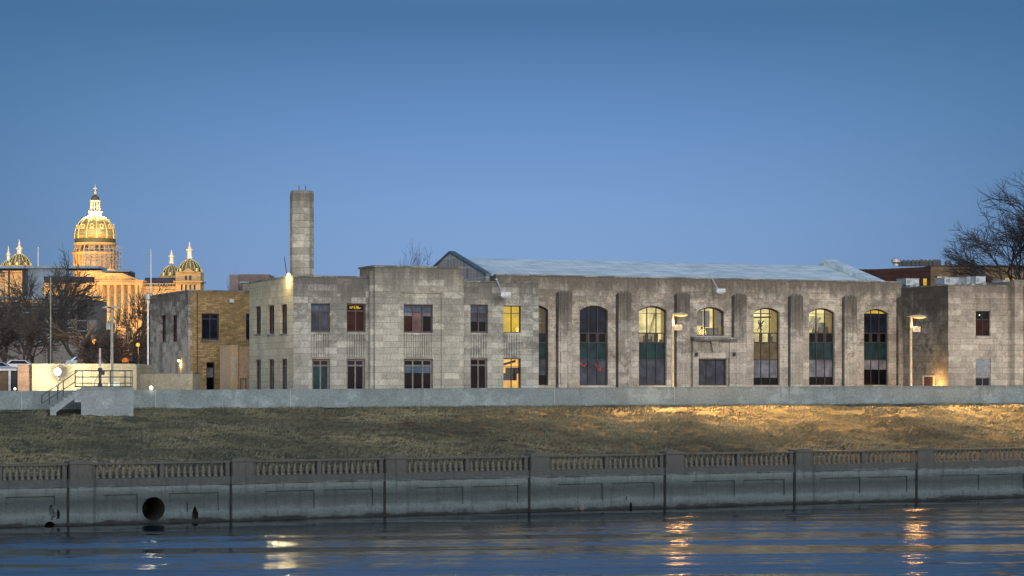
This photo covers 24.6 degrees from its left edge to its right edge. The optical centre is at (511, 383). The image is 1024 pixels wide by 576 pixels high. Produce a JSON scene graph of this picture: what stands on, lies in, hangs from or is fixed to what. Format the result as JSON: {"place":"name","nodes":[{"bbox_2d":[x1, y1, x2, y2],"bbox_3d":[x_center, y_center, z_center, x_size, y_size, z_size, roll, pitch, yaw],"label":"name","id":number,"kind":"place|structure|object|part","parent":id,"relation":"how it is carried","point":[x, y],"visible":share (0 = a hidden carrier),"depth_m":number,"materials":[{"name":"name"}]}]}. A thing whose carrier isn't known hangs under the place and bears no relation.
{"place":"outdoors","nodes":[
{"label":"outdoors","id":0,"kind":"place"},
{"bbox_2d":[50,277,50,363],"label":"slim pole","id":1,"kind":"object","parent":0,"point":[50,320],"visible":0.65,"depth_m":239.95,"materials":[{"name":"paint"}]},
{"bbox_2d":[54,368,61,390],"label":"globe lamp","id":2,"kind":"object","parent":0,"point":[57,371],"depth_m":176.06,"materials":[{"name":"glass"}]},
{"bbox_2d":[94,348,104,385],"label":"pole","id":3,"kind":"object","parent":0,"point":[101,372],"visible":0.79,"depth_m":162.92,"materials":[{"name":"metal"}]},
{"bbox_2d":[118,339,149,364],"bbox_3d":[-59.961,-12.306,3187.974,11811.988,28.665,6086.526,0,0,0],"label":"ground","id":4,"kind":"structure","parent":0,"point":[132,357],"depth_m":836.60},
{"bbox_2d":[0,368,17,390],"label":"garage bay","id":5,"kind":"object","parent":4,"relation":"on","point":[8,379],"visible":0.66,"depth_m":182.15,"materials":[{"name":"white paint"}]},
{"bbox_2d":[0,371,8,390],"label":"slatted door","id":6,"kind":"structure","parent":5,"relation":"in","point":[4,375],"depth_m":182.14,"materials":[{"name":"brown wood"}]},
{"bbox_2d":[0,288,30,361],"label":"bare tree","id":7,"kind":"object","parent":4,"relation":"on","point":[14,335],"visible":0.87,"depth_m":278.14,"materials":[{"name":"brown plant"}]},
{"bbox_2d":[1,305,67,362],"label":"bare tree","id":8,"kind":"object","parent":4,"relation":"on","point":[30,335],"visible":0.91,"depth_m":268.73,"materials":[{"name":"brown plant"}]},
{"bbox_2d":[0,291,69,363],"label":"bare tree","id":9,"kind":"object","parent":4,"relation":"on","point":[31,359],"visible":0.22,"depth_m":358.63,"materials":[{"name":"brown plant"}]},
{"bbox_2d":[0,264,89,357],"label":"bare tree","id":10,"kind":"object","parent":4,"relation":"on","point":[59,307],"visible":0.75,"depth_m":296.99,"materials":[{"name":"brown plant"}]},
{"bbox_2d":[0,242,107,363],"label":"bare tree","id":11,"kind":"object","parent":4,"relation":"on","point":[87,289],"visible":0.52,"depth_m":327.50,"materials":[{"name":"brown plant"}]},
{"bbox_2d":[0,266,133,363],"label":"office block","id":12,"kind":"structure","parent":4,"relation":"on","point":[62,355],"depth_m":430.40,"materials":[{"name":"brown glass"}]},
{"bbox_2d":[23,305,44,319],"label":"window","id":13,"kind":"structure","parent":12,"relation":"in","point":[24,305],"depth_m":429.95,"materials":[{"name":"black glass"}]},
{"bbox_2d":[52,323,74,341],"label":"window","id":14,"kind":"structure","parent":12,"relation":"in","point":[72,337],"depth_m":430.16,"materials":[{"name":"black glass"}]},
{"bbox_2d":[77,299,86,341],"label":"window","id":15,"kind":"structure","parent":12,"relation":"in","point":[85,324],"depth_m":430.16,"materials":[{"name":"black glass"}]},
{"bbox_2d":[48,311,122,363],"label":"bare tree","id":16,"kind":"object","parent":4,"relation":"on","point":[62,334],"visible":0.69,"depth_m":255.54,"materials":[{"name":"brown plant"}]},
{"bbox_2d":[0,186,205,338],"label":"statehouse","id":17,"kind":"structure","parent":4,"relation":"on","point":[94,229],"depth_m":1391.75,"materials":[{"name":"stone"}]},
{"bbox_2d":[75,245,114,267],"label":"drum window","id":18,"kind":"structure","parent":17,"relation":"in","point":[91,247],"depth_m":1389.61,"materials":[{"name":"beige glass"}]},
{"bbox_2d":[84,246,121,271],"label":"scaffolding","id":19,"kind":"object","parent":17,"relation":"on","point":[110,255],"visible":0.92,"depth_m":1389.05,"materials":[{"name":"grey metal"}]},
{"bbox_2d":[97,290,134,317],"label":"portico window","id":20,"kind":"structure","parent":17,"relation":"in","point":[133,291],"depth_m":1389.95,"materials":[{"name":"brown glass"}]},
{"bbox_2d":[181,276,194,289],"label":"turret window","id":21,"kind":"structure","parent":17,"relation":"in","point":[185,276],"depth_m":1392.32,"materials":[{"name":"brown glass"}]},
{"bbox_2d":[72,325,133,363],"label":"bare tree","id":22,"kind":"object","parent":4,"relation":"on","point":[88,355],"visible":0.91,"depth_m":238.67,"materials":[{"name":"brown plant"}]},
{"bbox_2d":[18,364,202,390],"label":"tan service building","id":23,"kind":"structure","parent":4,"relation":"on","point":[38,377],"depth_m":178.00,"materials":[{"name":"concrete"}]},
{"bbox_2d":[102,306,120,385],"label":"street lamp","id":24,"kind":"object","parent":4,"relation":"on","point":[109,325],"visible":0.73,"depth_m":170.90,"materials":[{"name":"metal"}]},
{"bbox_2d":[98,304,149,363],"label":"bare tree","id":25,"kind":"object","parent":4,"relation":"on","point":[133,361],"visible":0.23,"depth_m":344.74,"materials":[{"name":"brown plant"}]},
{"bbox_2d":[113,295,149,358],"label":"bare tree","id":26,"kind":"object","parent":4,"relation":"on","point":[134,331],"visible":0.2,"depth_m":347.39,"materials":[{"name":"brown plant"}]},
{"bbox_2d":[136,343,139,363],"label":"orange lamp","id":27,"kind":"object","parent":4,"relation":"on","point":[137,344],"visible":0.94,"depth_m":240.24,"materials":[{"name":"metal"}]},
{"bbox_2d":[118,275,169,363],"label":"bare tree","id":28,"kind":"object","parent":4,"relation":"on","point":[143,341],"visible":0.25,"depth_m":258.46,"materials":[{"name":"brown plant"}]},
{"bbox_2d":[146,292,149,364],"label":"slim pole","id":29,"kind":"object","parent":4,"relation":"on","point":[147,296],"visible":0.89,"depth_m":184.95,"materials":[{"name":"grey metal"}]},
{"bbox_2d":[150,258,151,294],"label":"flagpole","id":30,"kind":"object","parent":4,"relation":"on","point":[150,279],"visible":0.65,"depth_m":899.88,"materials":[{"name":"white metal"}]},
{"bbox_2d":[150,290,248,389],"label":"brick building","id":31,"kind":"structure","parent":4,"relation":"on","point":[193,330],"depth_m":205.33,"materials":[{"name":"brown brick"}]},
{"bbox_2d":[163,315,165,341],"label":"window","id":32,"kind":"structure","parent":31,"relation":"in","point":[164,316],"depth_m":213.05,"materials":[{"name":"black glass"}]},
{"bbox_2d":[174,315,176,341],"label":"window","id":33,"kind":"structure","parent":31,"relation":"in","point":[175,316],"depth_m":209.13,"materials":[{"name":"black glass"}]},
{"bbox_2d":[206,362,213,389],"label":"window","id":34,"kind":"structure","parent":31,"relation":"in","point":[209,365],"depth_m":204.99,"materials":[{"name":"black glass"}]},
{"bbox_2d":[202,314,218,339],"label":"window","id":35,"kind":"structure","parent":31,"relation":"in","point":[210,322],"depth_m":204.99,"materials":[{"name":"blue glass"}]},
{"bbox_2d":[246,314,248,339],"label":"window","id":36,"kind":"structure","parent":31,"relation":"in","point":[247,315],"depth_m":206.24,"materials":[{"name":"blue glass"}]},
{"bbox_2d":[219,345,248,389],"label":"service kiosk","id":37,"kind":"object","parent":4,"relation":"on","point":[234,366],"visible":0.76,"depth_m":199.75,"materials":[{"name":"metal"}]},
{"bbox_2d":[229,274,274,290],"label":"ribbed block","id":38,"kind":"structure","parent":4,"relation":"on","point":[239,282],"depth_m":330.20,"materials":[{"name":"grey metal"}]},
{"bbox_2d":[400,239,431,265],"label":"bare tree","id":39,"kind":"object","parent":4,"relation":"on","point":[416,258],"visible":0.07,"depth_m":294.08,"materials":[{"name":"brown plant"}]},
{"bbox_2d":[249,251,1023,388],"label":"stone building","id":40,"kind":"structure","parent":4,"relation":"on","point":[450,319],"depth_m":199.28,"materials":[{"name":"stone"}]},
{"bbox_2d":[254,306,260,335],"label":"window","id":41,"kind":"structure","parent":40,"relation":"in","point":[258,308],"depth_m":194.74,"materials":[{"name":"grey glass"}]},
{"bbox_2d":[257,360,260,388],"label":"window","id":42,"kind":"structure","parent":40,"relation":"in","point":[258,361],"depth_m":194.86,"materials":[{"name":"glass"}]},
{"bbox_2d":[267,305,273,335],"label":"window","id":43,"kind":"structure","parent":40,"relation":"in","point":[271,307],"depth_m":191.12,"materials":[{"name":"grey glass"}]},
{"bbox_2d":[270,359,273,388],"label":"window","id":44,"kind":"structure","parent":40,"relation":"in","point":[271,360],"depth_m":191.23,"materials":[{"name":"glass"}]},
{"bbox_2d":[279,304,286,335],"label":"window","id":45,"kind":"structure","parent":40,"relation":"in","point":[284,307],"depth_m":188.06,"materials":[{"name":"grey glass"}]},
{"bbox_2d":[282,359,286,388],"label":"window","id":46,"kind":"structure","parent":40,"relation":"in","point":[284,361],"depth_m":188.06,"materials":[{"name":"glass"}]},
{"bbox_2d":[290,186,313,274],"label":"chimney stack","id":47,"kind":"object","parent":40,"relation":"on","point":[301,232],"visible":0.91,"depth_m":191.77,"materials":[{"name":"stone"}]},
{"bbox_2d":[311,303,328,331],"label":"window","id":48,"kind":"structure","parent":40,"relation":"in","point":[319,312],"depth_m":186.05,"materials":[{"name":"glass"}]},
{"bbox_2d":[312,359,328,388],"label":"window","id":49,"kind":"structure","parent":40,"relation":"in","point":[320,367],"depth_m":186.05,"materials":[{"name":"teal glass"}]},
{"bbox_2d":[347,359,363,388],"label":"window","id":50,"kind":"structure","parent":40,"relation":"in","point":[355,367],"depth_m":187.10,"materials":[{"name":"black glass"}]},
{"bbox_2d":[347,303,364,331],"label":"window","id":51,"kind":"structure","parent":40,"relation":"in","point":[355,312],"depth_m":187.15,"materials":[{"name":"black glass"}]},
{"bbox_2d":[404,304,431,332],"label":"window","id":52,"kind":"structure","parent":40,"relation":"in","point":[417,318],"depth_m":188.52,"materials":[{"name":"black glass"}]},
{"bbox_2d":[404,359,431,387],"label":"window","id":53,"kind":"structure","parent":40,"relation":"in","point":[417,372],"depth_m":188.52,"materials":[{"name":"black glass"}]},
{"bbox_2d":[470,358,485,387],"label":"window","id":54,"kind":"structure","parent":40,"relation":"in","point":[477,366],"depth_m":190.98,"materials":[{"name":"black glass"}]},
{"bbox_2d":[470,305,486,332],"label":"window","id":55,"kind":"structure","parent":40,"relation":"in","point":[478,313],"depth_m":191.02,"materials":[{"name":"black glass"}]},
{"bbox_2d":[495,279,510,297],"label":"box floodlight","id":56,"kind":"object","parent":40,"relation":"attached to","point":[501,294],"visible":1,"depth_m":190.48,"materials":[{"name":"white metal"}]},
{"bbox_2d":[503,306,519,332],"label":"window","id":57,"kind":"structure","parent":40,"relation":"in","point":[511,314],"depth_m":193.65,"materials":[{"name":"yellow glass"}]},
{"bbox_2d":[503,358,519,387],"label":"window","id":58,"kind":"structure","parent":40,"relation":"in","point":[511,366],"depth_m":193.28,"materials":[{"name":"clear glass"}]},
{"bbox_2d":[539,306,546,384],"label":"window","id":59,"kind":"structure","parent":40,"relation":"in","point":[542,311],"depth_m":195.98,"materials":[{"name":"black glass"}]},
{"bbox_2d":[580,306,606,384],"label":"window","id":60,"kind":"structure","parent":40,"relation":"in","point":[593,319],"depth_m":197.62,"materials":[{"name":"glass"}]},
{"bbox_2d":[639,306,664,384],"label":"window","id":61,"kind":"structure","parent":40,"relation":"in","point":[651,318],"depth_m":199.85,"materials":[{"name":"glass"}]},
{"bbox_2d":[697,307,722,335],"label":"window","id":62,"kind":"structure","parent":40,"relation":"in","point":[709,319],"depth_m":202.11,"materials":[{"name":"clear glass"}]},
{"bbox_2d":[699,359,725,384],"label":"window","id":63,"kind":"structure","parent":40,"relation":"in","point":[711,371],"depth_m":201.76,"materials":[{"name":"glass"}]},
{"bbox_2d":[709,276,725,293],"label":"box floodlight","id":64,"kind":"object","parent":40,"relation":"attached to","point":[717,290],"visible":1,"depth_m":200.47,"materials":[{"name":"white metal"}]},
{"bbox_2d":[754,308,777,384],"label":"window","id":65,"kind":"structure","parent":40,"relation":"in","point":[765,319],"depth_m":203.89,"materials":[{"name":"yellow glass"}]},
{"bbox_2d":[809,308,832,384],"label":"window","id":66,"kind":"structure","parent":40,"relation":"in","point":[820,320],"depth_m":205.79,"materials":[{"name":"yellow glass"}]},
{"bbox_2d":[864,309,886,384],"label":"window","id":67,"kind":"structure","parent":40,"relation":"in","point":[875,320],"depth_m":207.71,"materials":[{"name":"black glass"}]},
{"bbox_2d":[896,278,919,286],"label":"rooftop air handler","id":68,"kind":"object","parent":40,"relation":"on","point":[910,282],"visible":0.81,"depth_m":209.24,"materials":[{"name":"grey metal"}]},
{"bbox_2d":[934,277,961,284],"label":"rooftop air handler","id":69,"kind":"object","parent":40,"relation":"on","point":[946,280],"visible":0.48,"depth_m":208.34,"materials":[{"name":"grey metal"}]},
{"bbox_2d":[960,277,974,284],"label":"rooftop air handler","id":70,"kind":"object","parent":40,"relation":"on","point":[965,280],"visible":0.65,"depth_m":207.64,"materials":[{"name":"grey metal"}]},
{"bbox_2d":[969,276,986,284],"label":"rooftop air handler","id":71,"kind":"object","parent":40,"relation":"on","point":[978,280],"visible":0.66,"depth_m":207.19,"materials":[{"name":"grey metal"}]},
{"bbox_2d":[976,311,988,335],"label":"window","id":72,"kind":"structure","parent":40,"relation":"in","point":[982,321],"depth_m":202.70,"materials":[{"name":"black glass"}]},
{"bbox_2d":[976,377,989,384],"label":"window","id":73,"kind":"structure","parent":40,"relation":"in","point":[979,380],"depth_m":202.65,"materials":[{"name":"grey glass"}]},
{"bbox_2d":[992,280,1008,282],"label":"rooftop air handler","id":74,"kind":"object","parent":40,"relation":"on","point":[993,281],"visible":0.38,"depth_m":206.41,"materials":[{"name":"grey metal"}]},
{"bbox_2d":[668,312,687,386],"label":"street lamp","id":75,"kind":"object","parent":4,"relation":"on","point":[676,327],"visible":0.77,"depth_m":179.40,"materials":[{"name":"metal"}]},
{"bbox_2d":[907,315,926,385],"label":"street lamp","id":76,"kind":"object","parent":4,"relation":"on","point":[914,328],"visible":0.81,"depth_m":186.90,"materials":[{"name":"metal"}]},
{"bbox_2d":[941,171,1023,282],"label":"bare tree","id":77,"kind":"object","parent":4,"relation":"on","point":[1017,237],"visible":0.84,"depth_m":240.28,"materials":[{"name":"brown plant"}]},
{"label":"parking deck","id":78,"kind":"object","parent":4,"relation":"on","visible":0},
{"bbox_2d":[0,362,17,367],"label":"parked car","id":79,"kind":"object","parent":78,"relation":"on","point":[3,365],"visible":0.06,"depth_m":249.27,"materials":[{"name":"paint"}]},
{"bbox_2d":[6,360,31,366],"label":"parked car","id":80,"kind":"object","parent":78,"relation":"on","point":[14,363],"visible":0.06,"depth_m":261.14,"materials":[{"name":"paint"}]},
{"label":"side window","id":81,"kind":"part","parent":80,"relation":"part of","materials":[{"name":"black glass"}]},
{"bbox_2d":[64,357,77,363],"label":"parked car","id":82,"kind":"object","parent":78,"relation":"on","point":[73,360],"visible":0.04,"depth_m":283.83,"materials":[{"name":"paint"}]},
{"bbox_2d":[122,326,128,363],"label":"wooden pole","id":83,"kind":"object","parent":78,"relation":"on","point":[125,360],"visible":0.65,"depth_m":259.92,"materials":[{"name":"brown wood"}]},
{"bbox_2d":[0,498,1023,575],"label":"river water","id":84,"kind":"structure","parent":0,"point":[970,537],"depth_m":118.43,"materials":[{"name":"blue liquid"}]},
{"bbox_2d":[0,446,1023,527],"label":"quay wall","id":85,"kind":"structure","parent":84,"relation":"in","point":[79,496],"depth_m":146.76,"materials":[{"name":"concrete"}]},
{"bbox_2d":[0,463,67,480],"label":"stone balustrade","id":86,"kind":"object","parent":85,"relation":"on","point":[61,473],"visible":1,"depth_m":133.20,"materials":[{"name":"stone"}]},
{"bbox_2d":[92,460,230,478],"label":"stone balustrade","id":87,"kind":"object","parent":85,"relation":"on","point":[224,471],"visible":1,"depth_m":136.75,"materials":[{"name":"stone"}]},
{"bbox_2d":[253,458,384,475],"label":"stone balustrade","id":88,"kind":"object","parent":85,"relation":"on","point":[317,469],"visible":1,"depth_m":141.52,"materials":[{"name":"stone"}]},
{"bbox_2d":[406,455,528,472],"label":"stone balustrade","id":89,"kind":"object","parent":85,"relation":"on","point":[466,465],"visible":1,"depth_m":146.33,"materials":[{"name":"stone"}]},
{"bbox_2d":[549,453,664,469],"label":"stone balustrade","id":90,"kind":"object","parent":85,"relation":"on","point":[605,462],"visible":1,"depth_m":151.08,"materials":[{"name":"stone"}]},
{"bbox_2d":[683,451,793,467],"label":"stone balustrade","id":91,"kind":"object","parent":85,"relation":"on","point":[736,460],"visible":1,"depth_m":155.93,"materials":[{"name":"stone"}]},
{"bbox_2d":[812,449,915,464],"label":"stone balustrade","id":92,"kind":"object","parent":85,"relation":"on","point":[862,457],"visible":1,"depth_m":160.86,"materials":[{"name":"stone"}]},
{"bbox_2d":[933,447,1023,462],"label":"stone balustrade","id":93,"kind":"object","parent":85,"relation":"on","point":[980,456],"visible":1,"depth_m":165.68,"materials":[{"name":"stone"}]},
{"bbox_2d":[0,402,1023,479],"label":"river bank","id":94,"kind":"structure","parent":0,"point":[843,429],"depth_m":161.13,"materials":[{"name":"brown plant"}]},
{"bbox_2d":[41,370,133,415],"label":"concrete landing","id":95,"kind":"object","parent":94,"relation":"on","point":[110,400],"visible":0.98,"depth_m":158.87,"materials":[{"name":"concrete"}]},
{"bbox_2d":[0,385,1023,409],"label":"flood wall","id":96,"kind":"structure","parent":94,"relation":"on","point":[398,397],"depth_m":172.81,"materials":[{"name":"concrete"}]},
{"bbox_2d":[0,0,1023,289],"label":"sky","id":97,"kind":"structure","parent":0,"point":[858,134],"materials":[{"name":"blue"}]},
{"bbox_2d":[859,265,1023,285],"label":"dark brick block","id":98,"kind":"structure","parent":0,"point":[926,275],"depth_m":300.61,"materials":[{"name":"brown brick"}]},
{"bbox_2d":[891,258,900,265],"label":"roof vent","id":99,"kind":"object","parent":98,"relation":"on","point":[895,261],"visible":1,"depth_m":305.64,"materials":[{"name":"silver metal"}]}
]}

